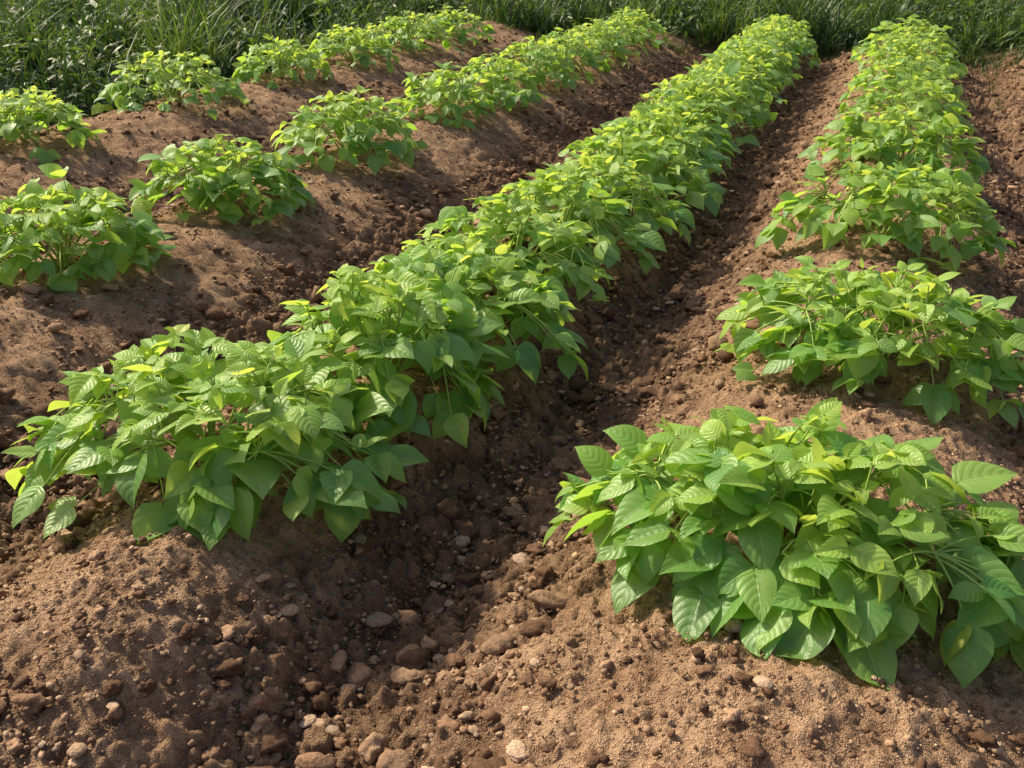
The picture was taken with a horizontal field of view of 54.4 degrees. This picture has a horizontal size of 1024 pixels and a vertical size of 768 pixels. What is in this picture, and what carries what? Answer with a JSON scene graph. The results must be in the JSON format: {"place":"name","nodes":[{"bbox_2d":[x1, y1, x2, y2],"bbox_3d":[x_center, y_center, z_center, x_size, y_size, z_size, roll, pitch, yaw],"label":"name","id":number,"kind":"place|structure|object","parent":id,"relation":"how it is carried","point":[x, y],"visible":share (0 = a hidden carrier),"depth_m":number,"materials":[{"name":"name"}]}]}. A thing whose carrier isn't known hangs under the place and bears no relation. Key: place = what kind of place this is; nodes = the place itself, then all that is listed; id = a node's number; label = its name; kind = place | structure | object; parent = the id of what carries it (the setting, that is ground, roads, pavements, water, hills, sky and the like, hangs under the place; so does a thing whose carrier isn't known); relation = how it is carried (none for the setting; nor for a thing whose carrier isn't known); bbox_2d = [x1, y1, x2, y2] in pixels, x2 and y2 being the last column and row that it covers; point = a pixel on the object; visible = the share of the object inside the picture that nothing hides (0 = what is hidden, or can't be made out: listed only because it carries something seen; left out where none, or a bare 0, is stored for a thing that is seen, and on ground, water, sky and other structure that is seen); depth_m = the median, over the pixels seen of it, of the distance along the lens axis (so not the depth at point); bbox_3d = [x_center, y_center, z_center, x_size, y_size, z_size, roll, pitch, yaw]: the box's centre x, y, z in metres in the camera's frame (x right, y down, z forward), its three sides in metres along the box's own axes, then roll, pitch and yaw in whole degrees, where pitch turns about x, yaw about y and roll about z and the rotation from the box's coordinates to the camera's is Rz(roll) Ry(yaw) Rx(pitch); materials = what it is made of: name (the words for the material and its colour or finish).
{"place":"outdoors","nodes":[
{"label":"outdoors","id":0,"kind":"place"},
{"bbox_2d":[0,0,1023,767],"bbox_3d":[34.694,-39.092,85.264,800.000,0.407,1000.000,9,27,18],"label":"ground","id":1,"kind":"structure","parent":0,"point":[162,740],"depth_m":2.66,"materials":[{"name":"soil"}]},
{"bbox_2d":[0,85,106,163],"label":"bean plant","id":2,"kind":"object","parent":1,"relation":"on","point":[25,105],"visible":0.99,"depth_m":5.78,"materials":[{"name":"green plant"}]},
{"bbox_2d":[0,163,177,291],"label":"bean plant","id":3,"kind":"object","parent":1,"relation":"on","point":[123,249],"visible":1,"depth_m":3.69,"materials":[{"name":"green plant"}]},
{"bbox_2d":[91,50,251,119],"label":"bean plant","id":4,"kind":"object","parent":1,"relation":"on","point":[220,85],"visible":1,"depth_m":7.00,"materials":[{"name":"green plant"}]},
{"bbox_2d":[1,324,428,550],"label":"bean plant","id":5,"kind":"object","parent":1,"relation":"on","point":[286,411],"visible":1,"depth_m":2.31,"materials":[{"name":"green plant"}]},
{"bbox_2d":[127,134,315,226],"bbox_3d":[-1.341,-0.971,4.607,0.843,0.372,0.769,9,27,18],"label":"bean plant","id":6,"kind":"object","parent":1,"relation":"on","point":[211,176],"visible":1,"depth_m":4.47,"materials":[{"name":"green plant"}]},
{"bbox_2d":[230,34,333,88],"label":"bean plant","id":7,"kind":"object","parent":1,"relation":"on","point":[254,66],"visible":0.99,"depth_m":7.98,"materials":[{"name":"green plant"}]},
{"bbox_2d":[270,85,427,174],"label":"bean plant","id":8,"kind":"object","parent":1,"relation":"on","point":[357,125],"visible":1,"depth_m":5.39,"materials":[{"name":"green plant"}]},
{"bbox_2d":[301,22,398,73],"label":"bean plant","id":9,"kind":"object","parent":1,"relation":"on","point":[348,46],"visible":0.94,"depth_m":8.95,"materials":[{"name":"green plant"}]},
{"bbox_2d":[247,263,509,451],"bbox_3d":[-0.380,-0.131,2.851,0.747,0.438,0.832,9,27,18],"label":"bean plant","id":10,"kind":"object","parent":1,"relation":"on","point":[360,299],"visible":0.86,"depth_m":2.71,"materials":[{"name":"green plant"}]},
{"bbox_2d":[361,10,463,55],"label":"bean plant","id":11,"kind":"object","parent":1,"relation":"on","point":[405,38],"visible":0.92,"depth_m":9.85,"materials":[{"name":"green plant"}]},
{"bbox_2d":[298,457,561,727],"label":"field stones","id":12,"kind":"object","parent":1,"relation":"on","point":[377,619],"visible":0.72,"depth_m":2.29,"materials":[{"name":"grey stone"}]},
{"bbox_2d":[388,61,498,130],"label":"bean plant","id":13,"kind":"object","parent":1,"relation":"on","point":[434,94],"visible":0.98,"depth_m":6.51,"materials":[{"name":"green plant"}]},
{"bbox_2d":[415,4,495,45],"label":"bean plant","id":14,"kind":"object","parent":1,"relation":"on","point":[462,30],"visible":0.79,"depth_m":10.69,"materials":[{"name":"green plant"}]},
{"bbox_2d":[353,227,587,384],"bbox_3d":[-0.189,-0.289,3.250,0.758,0.416,0.907,-21,32,-37],"label":"bean plant","id":15,"kind":"object","parent":1,"relation":"on","point":[451,274],"visible":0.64,"depth_m":3.14,"materials":[{"name":"green plant"}]},
{"bbox_2d":[446,52,547,111],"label":"bean plant","id":16,"kind":"object","parent":1,"relation":"on","point":[496,83],"visible":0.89,"depth_m":7.21,"materials":[{"name":"green plant"}]},
{"bbox_2d":[0,22,1023,767],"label":"soil clods","id":17,"kind":"object","parent":1,"relation":"on","point":[412,660],"visible":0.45,"depth_m":2.47,"materials":[{"name":"brown soil"}]},
{"bbox_2d":[0,0,1023,138],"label":"tall grass","id":18,"kind":"structure","parent":1,"relation":"on","point":[183,37],"depth_m":10.62,"materials":[{"name":"green plant"}]},
{"bbox_2d":[0,36,1023,767],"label":"pebbles","id":19,"kind":"object","parent":1,"relation":"on","point":[516,750],"visible":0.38,"depth_m":2.38,"materials":[{"name":"beige stone"}]},
{"bbox_2d":[417,183,619,341],"bbox_3d":[-0.029,-0.498,3.663,0.859,0.454,0.746,9,27,18],"label":"bean plant","id":20,"kind":"object","parent":1,"relation":"on","point":[548,233],"visible":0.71,"depth_m":3.58,"materials":[{"name":"green plant"}]},
{"bbox_2d":[481,36,581,90],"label":"bean plant","id":21,"kind":"object","parent":1,"relation":"on","point":[551,63],"visible":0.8,"depth_m":7.92,"materials":[{"name":"green plant"}]},
{"bbox_2d":[515,27,613,83],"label":"bean plant","id":22,"kind":"object","parent":1,"relation":"on","point":[593,59],"visible":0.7,"depth_m":8.59,"materials":[{"name":"green plant"}]},
{"bbox_2d":[477,164,666,287],"bbox_3d":[0.171,-0.688,4.081,0.813,0.419,0.728,-15,29,-28],"label":"bean plant","id":23,"kind":"object","parent":1,"relation":"on","point":[597,213],"visible":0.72,"depth_m":3.99,"materials":[{"name":"green plant"}]},
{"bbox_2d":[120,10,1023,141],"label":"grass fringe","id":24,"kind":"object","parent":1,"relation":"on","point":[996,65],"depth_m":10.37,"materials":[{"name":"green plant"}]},
{"bbox_2d":[561,18,633,71],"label":"bean plant","id":25,"kind":"object","parent":1,"relation":"on","point":[616,46],"visible":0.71,"depth_m":9.23,"materials":[{"name":"green plant"}]},
{"bbox_2d":[511,153,694,245],"bbox_3d":[0.412,-0.855,4.533,0.771,0.398,0.780,-16,30,-30],"label":"bean plant","id":26,"kind":"object","parent":1,"relation":"on","point":[645,208],"visible":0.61,"depth_m":4.44,"materials":[{"name":"green plant"}]},
{"bbox_2d":[583,15,664,57],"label":"bean plant","id":27,"kind":"object","parent":1,"relation":"on","point":[632,33],"visible":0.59,"depth_m":9.95,"materials":[{"name":"green plant"}]},
{"bbox_2d":[601,6,672,44],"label":"bean plant","id":28,"kind":"object","parent":1,"relation":"on","point":[656,27],"visible":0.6,"depth_m":10.58,"materials":[{"name":"green plant"}]},
{"bbox_2d":[558,124,725,222],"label":"bean plant","id":29,"kind":"object","parent":1,"relation":"on","point":[711,199],"visible":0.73,"depth_m":4.88,"materials":[{"name":"green plant"}]},
{"bbox_2d":[589,106,729,184],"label":"bean plant","id":30,"kind":"object","parent":1,"relation":"on","point":[706,158],"visible":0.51,"depth_m":5.28,"materials":[{"name":"green plant"}]},
{"bbox_2d":[597,98,739,175],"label":"bean plant","id":31,"kind":"object","parent":1,"relation":"on","point":[725,142],"visible":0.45,"depth_m":5.73,"materials":[{"name":"green plant"}]},
{"bbox_2d":[627,73,759,154],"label":"bean plant","id":32,"kind":"object","parent":1,"relation":"on","point":[692,84],"visible":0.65,"depth_m":6.16,"materials":[{"name":"green plant"}]},
{"bbox_2d":[657,59,762,133],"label":"bean plant","id":33,"kind":"object","parent":1,"relation":"on","point":[749,117],"visible":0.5,"depth_m":6.58,"materials":[{"name":"green plant"}]},
{"bbox_2d":[654,63,777,129],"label":"bean plant","id":34,"kind":"object","parent":1,"relation":"on","point":[765,115],"visible":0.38,"depth_m":7.01,"materials":[{"name":"green plant"}]},
{"bbox_2d":[684,49,786,109],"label":"bean plant","id":35,"kind":"object","parent":1,"relation":"on","point":[767,98],"visible":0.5,"depth_m":7.41,"materials":[{"name":"green plant"}]},
{"bbox_2d":[702,49,782,98],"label":"bean plant","id":36,"kind":"object","parent":1,"relation":"on","point":[774,75],"visible":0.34,"depth_m":7.78,"materials":[{"name":"green plant"}]},
{"bbox_2d":[704,24,794,78],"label":"bean plant","id":37,"kind":"object","parent":1,"relation":"on","point":[759,35],"visible":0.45,"depth_m":8.59,"materials":[{"name":"green plant"}]},
{"bbox_2d":[713,37,802,88],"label":"bean plant","id":38,"kind":"object","parent":1,"relation":"on","point":[756,47],"visible":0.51,"depth_m":8.19,"materials":[{"name":"green plant"}]},
{"bbox_2d":[735,24,800,69],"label":"bean plant","id":39,"kind":"object","parent":1,"relation":"on","point":[789,50],"visible":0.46,"depth_m":9.02,"materials":[{"name":"green plant"}]},
{"bbox_2d":[729,17,818,68],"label":"bean plant","id":40,"kind":"object","parent":1,"relation":"on","point":[799,48],"visible":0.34,"depth_m":9.48,"materials":[{"name":"green plant"}]},
{"bbox_2d":[740,16,817,54],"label":"bean plant","id":41,"kind":"object","parent":1,"relation":"on","point":[806,27],"visible":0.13,"depth_m":10.26,"materials":[{"name":"green plant"}]},
{"bbox_2d":[542,397,1023,690],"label":"bean plant","id":42,"kind":"object","parent":1,"relation":"on","point":[813,591],"visible":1,"depth_m":1.94,"materials":[{"name":"green plant"}]},
{"bbox_2d":[746,13,820,62],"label":"bean plant","id":43,"kind":"object","parent":1,"relation":"on","point":[810,50],"visible":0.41,"depth_m":9.89,"materials":[{"name":"green plant"}]},
{"bbox_2d":[714,256,1023,427],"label":"bean plant","id":44,"kind":"object","parent":1,"relation":"on","point":[861,360],"visible":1,"depth_m":2.86,"materials":[{"name":"green plant"}]},
{"bbox_2d":[755,159,1016,274],"bbox_3d":[1.561,-0.726,4.107,1.024,0.393,0.737,9,27,18],"label":"bean plant","id":45,"kind":"object","parent":1,"relation":"on","point":[880,189],"visible":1,"depth_m":3.98,"materials":[{"name":"green plant"}]},
{"bbox_2d":[796,103,991,187],"bbox_3d":[2.027,-1.262,5.267,1.002,0.410,0.721,9,27,18],"label":"bean plant","id":46,"kind":"object","parent":1,"relation":"on","point":[881,144],"visible":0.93,"depth_m":5.15,"materials":[{"name":"green plant"}]},
{"bbox_2d":[838,53,969,115],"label":"bean plant","id":47,"kind":"object","parent":1,"relation":"on","point":[858,81],"visible":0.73,"depth_m":7.18,"materials":[{"name":"green plant"}]},
{"bbox_2d":[835,66,978,135],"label":"bean plant","id":48,"kind":"object","parent":1,"relation":"on","point":[927,106],"visible":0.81,"depth_m":6.25,"materials":[{"name":"green plant"}]},
{"bbox_2d":[847,24,967,73],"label":"bean plant","id":49,"kind":"object","parent":1,"relation":"on","point":[947,49],"visible":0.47,"depth_m":8.90,"materials":[{"name":"green plant"}]},
{"bbox_2d":[852,14,964,55],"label":"bean plant","id":50,"kind":"object","parent":1,"relation":"on","point":[892,27],"visible":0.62,"depth_m":9.68,"materials":[{"name":"green plant"}]},
{"bbox_2d":[857,37,966,80],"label":"bean plant","id":51,"kind":"object","parent":1,"relation":"on","point":[909,52],"visible":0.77,"depth_m":8.01,"materials":[{"name":"green plant"}]}
]}

